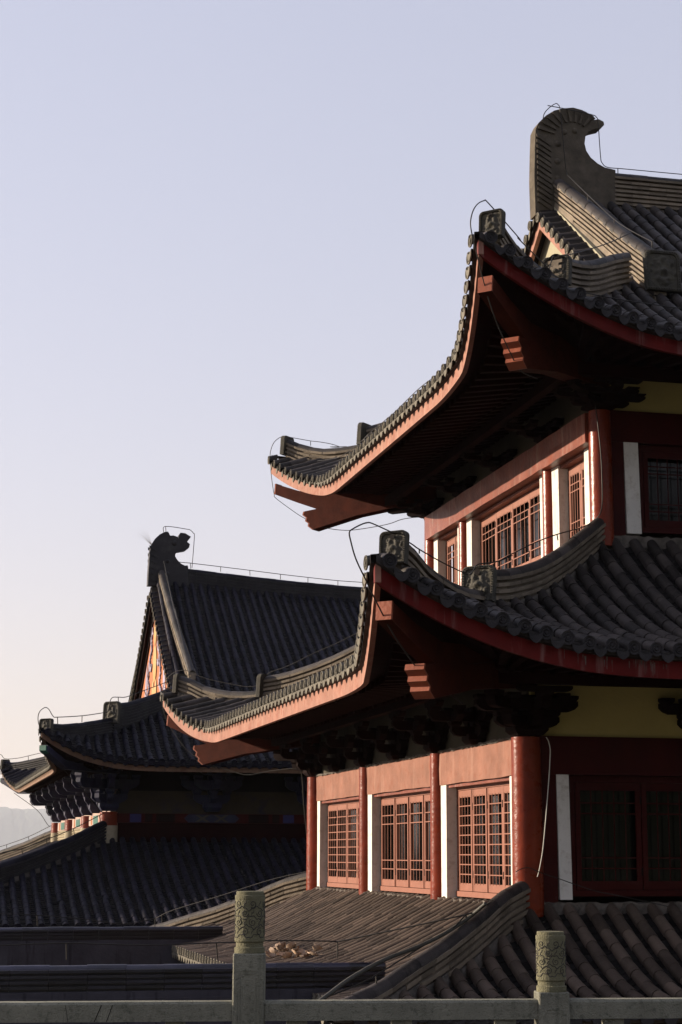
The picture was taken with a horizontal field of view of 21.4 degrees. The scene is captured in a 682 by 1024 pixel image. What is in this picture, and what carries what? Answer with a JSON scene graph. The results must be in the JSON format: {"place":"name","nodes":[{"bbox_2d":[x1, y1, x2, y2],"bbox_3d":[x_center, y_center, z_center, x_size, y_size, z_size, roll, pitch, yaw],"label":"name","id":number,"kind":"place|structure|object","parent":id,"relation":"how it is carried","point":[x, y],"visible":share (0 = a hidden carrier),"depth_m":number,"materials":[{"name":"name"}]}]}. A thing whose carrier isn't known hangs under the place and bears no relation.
{"place":"outdoors","nodes":[
{"label":"outdoors","id":0,"kind":"place"},
{"bbox_2d":[0,807,59,849],"bbox_3d":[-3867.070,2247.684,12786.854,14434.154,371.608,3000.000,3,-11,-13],"label":"hill","id":1,"kind":"structure","parent":0,"point":[16,824],"depth_m":12382.56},
{"bbox_2d":[0,891,681,1023],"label":"stone balustrade","id":2,"kind":"object","parent":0,"point":[551,1002],"visible":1,"depth_m":9.13,"materials":[{"name":"grey stone"}]},
{"bbox_2d":[0,0,681,808],"label":"sky","id":3,"kind":"structure","parent":0,"point":[229,229],"materials":[{"name":"blue"}]},
{"label":"ground","id":4,"kind":"structure","parent":0,"visible":0},
{"bbox_2d":[0,926,222,965],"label":"courtyard wall","id":5,"kind":"structure","parent":4,"relation":"on","point":[55,954],"depth_m":33.10,"materials":[{"name":"grey tile"}]},
{"bbox_2d":[0,913,154,926],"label":"conductor wire","id":6,"kind":"object","parent":5,"relation":"on","point":[77,918],"visible":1,"depth_m":33.21,"materials":[{"name":"metal"}]},
{"bbox_2d":[0,532,366,927],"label":"temple hall","id":7,"kind":"structure","parent":4,"relation":"on","point":[179,825],"depth_m":48.47,"materials":[{"name":"grey tile"}]},
{"bbox_2d":[0,753,49,847],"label":"conductor wire","id":8,"kind":"object","parent":7,"relation":"attached to","point":[27,802],"visible":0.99,"depth_m":65.21,"materials":[{"name":"metal"}]},
{"bbox_2d":[0,811,106,854],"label":"conductor wire","id":9,"kind":"object","parent":7,"relation":"attached to","point":[53,836],"visible":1,"depth_m":45.89,"materials":[{"name":"metal"}]},
{"bbox_2d":[44,743,103,812],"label":"conductor wire","id":10,"kind":"object","parent":7,"relation":"attached to","point":[80,786],"visible":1,"depth_m":47.06,"materials":[{"name":"metal"}]},
{"bbox_2d":[38,682,165,730],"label":"conductor wire","id":11,"kind":"object","parent":7,"relation":"attached to","point":[96,713],"visible":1,"depth_m":47.92,"materials":[{"name":"metal"}]},
{"bbox_2d":[163,526,361,670],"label":"conductor wire","id":12,"kind":"object","parent":7,"relation":"attached to","point":[192,563],"visible":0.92,"depth_m":58.46,"materials":[{"name":"metal"}]},
{"bbox_2d":[0,962,385,1023],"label":"courtyard wall","id":13,"kind":"structure","parent":4,"relation":"on","point":[122,982],"depth_m":21.37,"materials":[{"name":"grey tile"}]},
{"bbox_2d":[0,940,337,959],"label":"conductor wire","id":14,"kind":"object","parent":13,"relation":"on","point":[66,943],"visible":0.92,"depth_m":21.53,"materials":[{"name":"metal"}]},
{"bbox_2d":[149,108,681,1023],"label":"pavilion","id":15,"kind":"structure","parent":4,"relation":"on","point":[425,796],"depth_m":25.64,"materials":[{"name":"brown tile"}]},
{"bbox_2d":[155,871,305,922],"bbox_3d":[-2.229,7.702,35.842,3.653,1.128,0.016,-6,-13,31],"label":"conductor wire","id":16,"kind":"object","parent":15,"relation":"attached to","point":[228,893],"visible":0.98,"depth_m":35.89,"materials":[{"name":"metal"}]},
{"bbox_2d":[162,633,356,834],"bbox_3d":[-1.649,4.528,36.078,4.902,4.078,0.184,-6,-12,29],"label":"conductor wire","id":17,"kind":"object","parent":15,"relation":"attached to","point":[248,686],"visible":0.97,"depth_m":36.20,"materials":[{"name":"metal"}]},
{"bbox_2d":[265,951,275,957],"bbox_3d":[-1.079,6.760,27.520,0.174,0.067,0.146,19,12,11],"label":"dried leaf","id":18,"kind":"object","parent":15,"relation":"on","point":[270,954],"visible":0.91,"depth_m":27.55,"materials":[{"name":"brown plant"}]},
{"bbox_2d":[269,947,277,953],"bbox_3d":[-1.039,6.840,28.042,0.182,0.060,0.153,32,-43,5],"label":"dried leaf","id":19,"kind":"object","parent":15,"relation":"on","point":[272,950],"visible":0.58,"depth_m":28.01,"materials":[{"name":"beige plant"}]},
{"bbox_2d":[275,944,283,950],"bbox_3d":[-0.951,6.821,28.203,0.164,0.097,0.196,5,-33,43],"label":"dried leaf","id":20,"kind":"object","parent":15,"relation":"on","point":[279,947],"visible":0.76,"depth_m":28.14,"materials":[{"name":"brown plant"}]},
{"bbox_2d":[282,951,291,957],"bbox_3d":[-0.799,6.615,26.896,0.154,0.071,0.184,-28,-40,10],"label":"dried leaf","id":21,"kind":"object","parent":15,"relation":"on","point":[287,954],"visible":1,"depth_m":26.85,"materials":[{"name":"brown plant"}]},
{"bbox_2d":[286,942,295,948],"bbox_3d":[-0.773,6.758,28.051,0.145,0.076,0.173,36,-67,-29],"label":"dried leaf","id":22,"kind":"object","parent":15,"relation":"on","point":[291,945],"visible":0.91,"depth_m":28.02,"materials":[{"name":"brown plant"}]},
{"bbox_2d":[297,949,305,953],"bbox_3d":[-0.580,6.580,26.978,0.144,0.055,0.121,13,25,1],"label":"dried leaf","id":23,"kind":"object","parent":15,"relation":"on","point":[302,951],"visible":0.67,"depth_m":27.00,"materials":[{"name":"brown plant"}]},
{"bbox_2d":[299,952,309,957],"bbox_3d":[-0.528,6.476,26.360,0.162,0.068,0.193,-20,-6,16],"label":"dried leaf","id":24,"kind":"object","parent":15,"relation":"on","point":[305,954],"visible":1,"depth_m":26.31,"materials":[{"name":"brown plant"}]},
{"bbox_2d":[312,944,322,951],"bbox_3d":[-0.346,6.492,26.801,0.179,0.050,0.150,37,-57,-12],"label":"dried leaf","id":25,"kind":"object","parent":15,"relation":"on","point":[315,947],"visible":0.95,"depth_m":26.78,"materials":[{"name":"brown plant"}]},
{"bbox_2d":[326,800,358,888],"bbox_3d":[0.160,6.094,33.083,0.146,1.566,3.215,3,-11,-13],"label":"window","id":26,"kind":"structure","parent":15,"relation":"in","point":[346,838],"depth_m":33.54,"materials":[{"name":"red paint"}]},
{"bbox_2d":[270,436,424,530],"bbox_3d":[0.120,-0.623,35.965,3.729,2.212,0.148,-7,-13,33],"label":"conductor wire","id":27,"kind":"object","parent":15,"relation":"hanging from","point":[335,446],"visible":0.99,"depth_m":36.28,"materials":[{"name":"metal"}]},
{"bbox_2d":[319,379,430,460],"bbox_3d":[0.551,-1.567,31.195,0.014,0.503,8.852,3,-11,-13],"label":"conductor wire","id":28,"kind":"object","parent":15,"relation":"attached to","point":[375,428],"visible":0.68,"depth_m":31.35,"materials":[{"name":"metal"}]},
{"bbox_2d":[318,902,486,999],"bbox_3d":[0.601,4.872,20.009,0.319,1.012,3.520,-8,-13,35],"label":"conduit","id":29,"kind":"object","parent":15,"relation":"on","point":[385,959],"visible":0.86,"depth_m":20.02,"materials":[{"name":"grey metal"}]},
{"bbox_2d":[380,791,429,893],"bbox_3d":[1.137,5.318,29.003,0.145,1.566,3.598,3,-11,-13],"label":"window","id":30,"kind":"structure","parent":15,"relation":"in","point":[408,815],"depth_m":29.15,"materials":[{"name":"red paint"}]},
{"bbox_2d":[330,902,489,996],"bbox_3d":[0.540,4.946,21.389,1.752,1.218,5.190,-7,-13,33],"label":"conductor wire","id":31,"kind":"object","parent":15,"relation":"attached to","point":[464,915],"visible":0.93,"depth_m":21.48,"materials":[{"name":"metal"}]},
{"bbox_2d":[446,534,457,583],"bbox_3d":[2.182,1.082,33.597,0.145,1.337,1.296,3,-11,-13],"label":"window","id":32,"kind":"structure","parent":15,"relation":"in","point":[453,541],"depth_m":33.99,"materials":[{"name":"red paint"}]},
{"bbox_2d":[349,405,602,703],"bbox_3d":[1.981,0.195,22.885,0.295,4.580,6.763,-6,-13,31],"label":"conductor wire","id":33,"kind":"object","parent":15,"relation":"attached to","point":[504,558],"visible":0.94,"depth_m":21.88,"materials":[{"name":"metal"}]},
{"bbox_2d":[456,781,510,898],"bbox_3d":[2.082,4.568,25.056,0.145,1.566,2.937,3,-11,-13],"label":"window","id":34,"kind":"structure","parent":15,"relation":"in","point":[487,845],"depth_m":25.28,"materials":[{"name":"red paint"}]},
{"bbox_2d":[480,486,540,568],"bbox_3d":[2.943,0.476,30.413,0.149,1.337,3.642,3,-11,-13],"label":"window","id":35,"kind":"structure","parent":15,"relation":"in","point":[515,526],"depth_m":30.44,"materials":[{"name":"red paint"}]},
{"bbox_2d":[470,199,554,378],"bbox_3d":[2.433,-2.921,24.461,0.015,2.130,2.893,-6,-13,31],"label":"conductor wire","id":36,"kind":"object","parent":15,"relation":"hanging from","point":[519,239],"visible":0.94,"depth_m":23.84,"materials":[{"name":"metal"}]},
{"bbox_2d":[537,737,550,876],"bbox_3d":[2.572,3.733,22.876,0.213,1.754,0.011,3,-11,-13],"label":"cable","id":37,"kind":"object","parent":15,"relation":"hanging from","point":[546,807],"visible":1,"depth_m":22.88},
{"bbox_2d":[568,460,584,538],"bbox_3d":[3.686,-0.112,27.317,0.145,1.337,1.115,3,-11,-13],"label":"window","id":38,"kind":"structure","parent":15,"relation":"in","point":[578,469],"depth_m":27.62,"materials":[{"name":"red paint"}]},
{"bbox_2d":[516,867,667,906],"bbox_3d":[3.180,4.745,22.808,2.034,0.494,0.012,3,-11,-13],"label":"conductor wire","id":39,"kind":"object","parent":15,"relation":"attached to","point":[591,889],"visible":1,"depth_m":22.79,"materials":[{"name":"metal"}]},
{"bbox_2d":[543,103,681,268],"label":"conductor wire","id":40,"kind":"object","parent":15,"relation":"attached to","point":[559,107],"visible":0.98,"depth_m":31.69,"materials":[{"name":"metal"}]},
{"bbox_2d":[569,775,681,895],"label":"window","id":41,"kind":"structure","parent":15,"relation":"in","point":[626,831],"depth_m":23.50,"materials":[{"name":"red paint"}]},
{"bbox_2d":[586,292,681,308],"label":"conductor wire","id":42,"kind":"object","parent":15,"relation":"attached to","point":[632,301],"visible":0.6,"depth_m":24.65,"materials":[{"name":"metal"}]},
{"bbox_2d":[638,445,681,534],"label":"window","id":43,"kind":"structure","parent":15,"relation":"in","point":[660,467],"depth_m":26.54,"materials":[{"name":"red paint"}]}
]}

